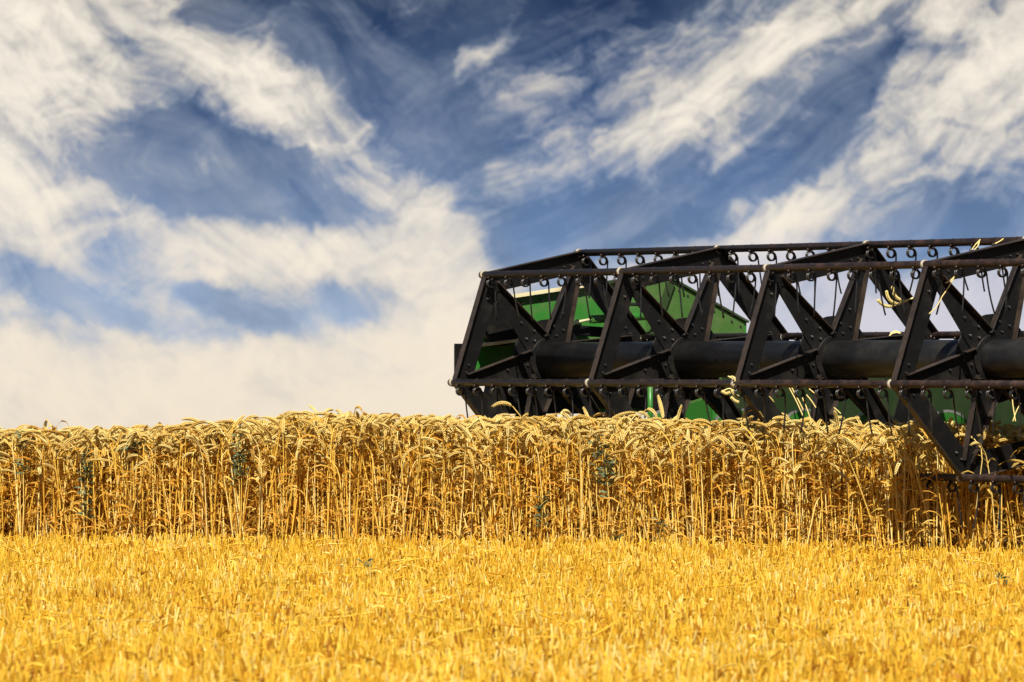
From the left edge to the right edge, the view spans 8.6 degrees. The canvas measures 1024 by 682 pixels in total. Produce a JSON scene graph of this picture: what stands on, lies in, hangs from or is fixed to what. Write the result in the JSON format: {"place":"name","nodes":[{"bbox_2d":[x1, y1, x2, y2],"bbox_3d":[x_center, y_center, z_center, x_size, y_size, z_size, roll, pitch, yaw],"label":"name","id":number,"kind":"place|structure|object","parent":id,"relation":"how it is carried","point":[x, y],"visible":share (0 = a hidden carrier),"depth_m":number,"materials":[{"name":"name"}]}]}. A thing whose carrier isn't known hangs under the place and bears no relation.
{"place":"outdoors","nodes":[
{"label":"outdoors","id":0,"kind":"place"},
{"bbox_2d":[0,0,1023,431],"label":"sky","id":1,"kind":"structure","parent":0,"point":[211,210],"materials":[{"name":"blue"}]},
{"bbox_3d":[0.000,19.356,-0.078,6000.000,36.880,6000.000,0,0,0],"label":"field ground","id":2,"kind":"structure","parent":0,"visible":0},
{"bbox_2d":[13,430,33,537],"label":"weed","id":3,"kind":"object","parent":2,"relation":"on","point":[21,463],"visible":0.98,"depth_m":32.82,"materials":[{"name":"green plant"}]},
{"bbox_2d":[74,436,96,532],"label":"weed","id":4,"kind":"object","parent":2,"relation":"on","point":[88,475],"visible":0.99,"depth_m":32.77,"materials":[{"name":"green plant"}]},
{"bbox_2d":[120,438,147,533],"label":"weed","id":5,"kind":"object","parent":2,"relation":"on","point":[128,448],"visible":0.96,"depth_m":32.77,"materials":[{"name":"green plant"}]},
{"bbox_2d":[228,433,251,535],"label":"weed","id":6,"kind":"object","parent":2,"relation":"on","point":[239,467],"visible":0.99,"depth_m":32.66,"materials":[{"name":"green plant"}]},
{"bbox_2d":[357,558,374,575],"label":"weed","id":7,"kind":"object","parent":2,"relation":"on","point":[368,560],"visible":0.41,"depth_m":27.48,"materials":[{"name":"green plant"}]},
{"bbox_2d":[0,530,1023,681],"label":"stubble","id":8,"kind":"object","parent":2,"relation":"on","point":[166,648],"visible":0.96,"depth_m":22.84,"materials":[{"name":"yellow plant"}]},
{"bbox_2d":[0,404,1023,554],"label":"wheat crop","id":9,"kind":"object","parent":2,"relation":"on","point":[327,473],"visible":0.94,"depth_m":32.54,"materials":[{"name":"plant"}]},
{"bbox_2d":[492,401,536,543],"bbox_3d":[0.017,0.667,32.626,0.148,0.762,0.280,0,0,30],"label":"wheat stalk","id":10,"kind":"object","parent":2,"relation":"on","point":[501,403],"visible":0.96,"depth_m":32.59,"materials":[{"name":"plant"}]},
{"bbox_2d":[532,491,550,541],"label":"weed","id":11,"kind":"object","parent":2,"relation":"on","point":[539,506],"visible":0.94,"depth_m":32.36,"materials":[{"name":"green plant"}]},
{"bbox_2d":[583,407,598,540],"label":"wheat stalk","id":12,"kind":"object","parent":2,"relation":"on","point":[586,413],"visible":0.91,"depth_m":32.49,"materials":[{"name":"plant"}]},
{"bbox_2d":[587,434,621,541],"bbox_3d":[0.437,0.743,32.205,0.170,0.608,0.137,0,0,0],"label":"weed","id":13,"kind":"object","parent":2,"relation":"on","point":[604,473],"visible":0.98,"depth_m":32.21,"materials":[{"name":"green plant"}]},
{"bbox_2d":[608,535,623,545],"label":"weed","id":14,"kind":"object","parent":2,"relation":"on","point":[615,538],"visible":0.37,"depth_m":32.16,"materials":[{"name":"green plant"}]},
{"bbox_2d":[617,408,660,528],"bbox_3d":[0.611,0.681,32.341,0.197,0.732,0.293,0,0,13],"label":"wheat stalk","id":15,"kind":"object","parent":2,"relation":"on","point":[653,411],"visible":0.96,"depth_m":32.27,"materials":[{"name":"plant"}]},
{"bbox_2d":[652,517,667,547],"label":"weed","id":16,"kind":"object","parent":2,"relation":"on","point":[661,522],"visible":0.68,"depth_m":32.04,"materials":[{"name":"green plant"}]},
{"bbox_2d":[649,395,676,519],"bbox_3d":[0.663,0.648,32.287,0.139,0.797,0.342,0,0,33],"label":"wheat stalk","id":17,"kind":"object","parent":2,"relation":"on","point":[660,406],"visible":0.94,"depth_m":32.27,"materials":[{"name":"plant"}]},
{"bbox_2d":[650,404,704,542],"bbox_3d":[0.810,0.672,32.210,0.310,0.749,0.183,0,0,-12],"label":"wheat stalk","id":18,"kind":"object","parent":2,"relation":"on","point":[679,413],"visible":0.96,"depth_m":32.21,"materials":[{"name":"plant"}]},
{"bbox_2d":[447,236,1023,543],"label":"harvester header","id":19,"kind":"object","parent":2,"relation":"on","point":[590,338],"visible":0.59,"depth_m":32.66,"materials":[{"name":"black metal"}]},
{"bbox_2d":[721,376,738,403],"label":"chaff clump","id":20,"kind":"object","parent":19,"relation":"attached to","point":[732,398],"visible":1,"depth_m":31.92,"materials":[{"name":"plant"}]},
{"bbox_2d":[789,388,802,415],"bbox_3d":[1.319,0.283,31.680,0.068,0.133,0.005,0,0,0],"label":"straw","id":21,"kind":"object","parent":19,"relation":"attached to","point":[796,401],"visible":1,"depth_m":31.68,"materials":[{"name":"beige plant"}]},
{"bbox_2d":[877,297,912,307],"bbox_3d":[1.811,-0.181,32.275,0.173,0.054,0.018,0,0,0],"label":"wheat ear","id":22,"kind":"object","parent":19,"relation":"hanging from","point":[880,303],"visible":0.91,"depth_m":32.27},
{"bbox_2d":[885,290,910,304],"bbox_3d":[1.828,-0.205,32.265,0.129,0.072,0.017,0,0,0],"label":"wheat ear","id":23,"kind":"object","parent":19,"relation":"hanging from","point":[889,299],"visible":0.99,"depth_m":32.26},
{"bbox_2d":[891,286,912,301],"bbox_3d":[1.843,-0.221,32.255,0.105,0.082,0.018,0,0,0],"label":"wheat ear","id":24,"kind":"object","parent":19,"relation":"hanging from","point":[896,296],"visible":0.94,"depth_m":32.25},
{"bbox_2d":[929,276,954,313],"bbox_3d":[1.942,-0.208,30.825,0.120,0.173,0.005,0,0,0],"label":"dry leaf strand","id":25,"kind":"object","parent":19,"relation":"hanging from","point":[952,279],"visible":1,"depth_m":30.82,"materials":[{"name":"plant"}]},
{"bbox_2d":[741,396,774,541],"bbox_3d":[1.147,0.647,32.048,0.302,0.798,0.146,0,0,32],"label":"wheat stalk","id":26,"kind":"object","parent":2,"relation":"on","point":[743,416],"visible":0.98,"depth_m":32.01,"materials":[{"name":"plant"}]},
{"bbox_2d":[828,411,848,544],"bbox_3d":[1.517,0.680,31.662,0.118,0.728,0.202,0,0,-15],"label":"wheat stalk","id":27,"kind":"object","parent":2,"relation":"on","point":[836,418],"visible":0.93,"depth_m":31.61,"materials":[{"name":"plant"}]},
{"bbox_2d":[892,420,930,544],"bbox_3d":[1.829,0.702,31.370,0.177,0.682,0.320,0,0,41],"label":"wheat stalk","id":28,"kind":"object","parent":2,"relation":"on","point":[914,428],"visible":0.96,"depth_m":31.29,"materials":[{"name":"plant"}]},
{"bbox_2d":[994,570,1009,584],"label":"weed","id":29,"kind":"object","parent":2,"relation":"on","point":[1001,575],"visible":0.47,"depth_m":26.15,"materials":[{"name":"green plant"}]}
]}

